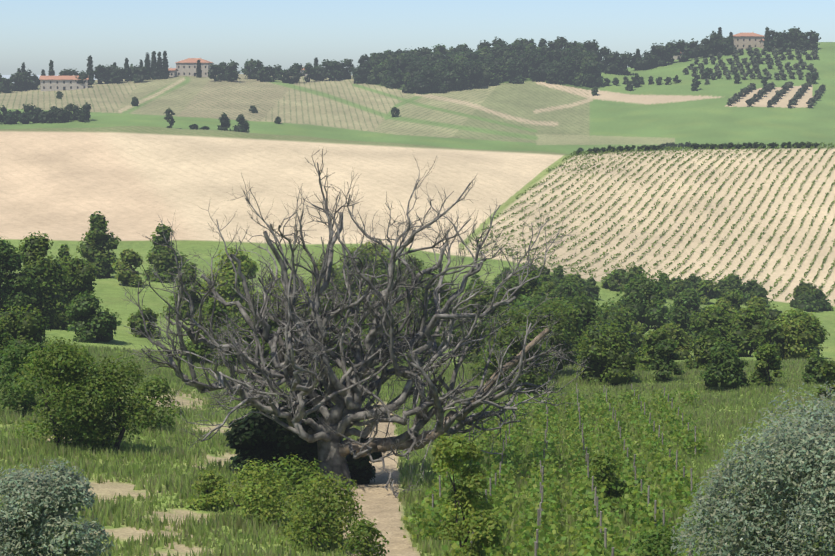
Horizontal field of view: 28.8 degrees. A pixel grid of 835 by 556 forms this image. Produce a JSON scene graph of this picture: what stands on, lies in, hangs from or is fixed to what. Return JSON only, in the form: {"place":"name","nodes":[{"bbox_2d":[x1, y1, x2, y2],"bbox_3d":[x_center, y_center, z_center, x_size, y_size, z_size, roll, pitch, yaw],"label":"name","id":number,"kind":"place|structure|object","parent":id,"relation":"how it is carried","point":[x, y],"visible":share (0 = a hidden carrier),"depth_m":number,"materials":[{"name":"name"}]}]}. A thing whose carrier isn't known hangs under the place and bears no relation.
{"place":"outdoors","nodes":[
{"label":"outdoors","id":0,"kind":"place"},
{"bbox_2d":[0,42,834,555],"bbox_3d":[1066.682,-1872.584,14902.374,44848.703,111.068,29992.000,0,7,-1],"label":"ground","id":1,"kind":"structure","parent":0,"point":[122,164],"depth_m":474.79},
{"bbox_2d":[224,385,384,484],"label":"bush","id":2,"kind":"object","parent":1,"relation":"on","point":[251,436],"visible":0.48,"depth_m":90.38,"materials":[{"name":"green plant"}]},
{"bbox_2d":[112,149,590,495],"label":"bare tree","id":3,"kind":"object","parent":1,"relation":"on","point":[347,393],"visible":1,"depth_m":89.05,"materials":[{"name":"grey wood"}]},
{"bbox_2d":[40,32,774,91],"bbox_3d":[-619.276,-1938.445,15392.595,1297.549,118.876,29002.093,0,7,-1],"label":"farmhouse walls","id":4,"kind":"structure","parent":1,"relation":"on","point":[740,43],"depth_m":1074.75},
{"bbox_2d":[39,33,764,79],"bbox_3d":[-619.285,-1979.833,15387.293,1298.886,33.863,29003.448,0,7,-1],"label":"farmhouse roofs","id":5,"kind":"structure","parent":4,"relation":"on","point":[191,60],"depth_m":1074.49,"materials":[{"name":"tile"}]},
{"bbox_2d":[43,39,773,89],"bbox_3d":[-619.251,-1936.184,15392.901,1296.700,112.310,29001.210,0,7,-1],"label":"farmhouse windows","id":6,"kind":"structure","parent":4,"relation":"in","point":[64,88],"depth_m":1014.42,"materials":[{"name":"black glass"}]},
{"bbox_2d":[0,26,825,154],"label":"hill tree","id":7,"kind":"object","parent":1,"relation":"on","point":[440,69],"depth_m":1017.01,"materials":[{"name":"green plant"}]},
{"bbox_2d":[0,339,834,555],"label":"meadow grass tufts","id":8,"kind":"object","parent":1,"relation":"on","point":[169,452],"visible":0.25,"depth_m":96.78,"materials":[{"name":"green plant"}]},
{"bbox_2d":[0,381,834,555],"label":"silver willow","id":9,"kind":"object","parent":1,"relation":"on","point":[35,518],"visible":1,"depth_m":19.41,"materials":[{"name":"plant"}]},
{"bbox_2d":[0,211,834,555],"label":"valley shrub","id":10,"kind":"object","parent":1,"relation":"on","point":[42,295],"depth_m":168.79,"materials":[{"name":"green plant"}]},
{"bbox_2d":[400,388,728,555],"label":"vine leaves","id":11,"kind":"object","parent":1,"relation":"on","point":[591,535],"visible":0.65,"depth_m":85.02,"materials":[{"name":"green plant"}]},
{"bbox_2d":[432,383,700,555],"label":"vineyard posts","id":12,"kind":"object","parent":1,"relation":"on","point":[539,510],"visible":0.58,"depth_m":80.69,"materials":[{"name":"grey wood"}]},
{"bbox_2d":[460,142,834,301],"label":"vineyard vines","id":13,"kind":"object","parent":1,"relation":"on","point":[686,218],"visible":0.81,"depth_m":457.15,"materials":[{"name":"green plant"}]},
{"bbox_2d":[0,0,834,74],"label":"sky","id":14,"kind":"structure","parent":0,"point":[284,33],"materials":[{"name":"blue"}]}
]}

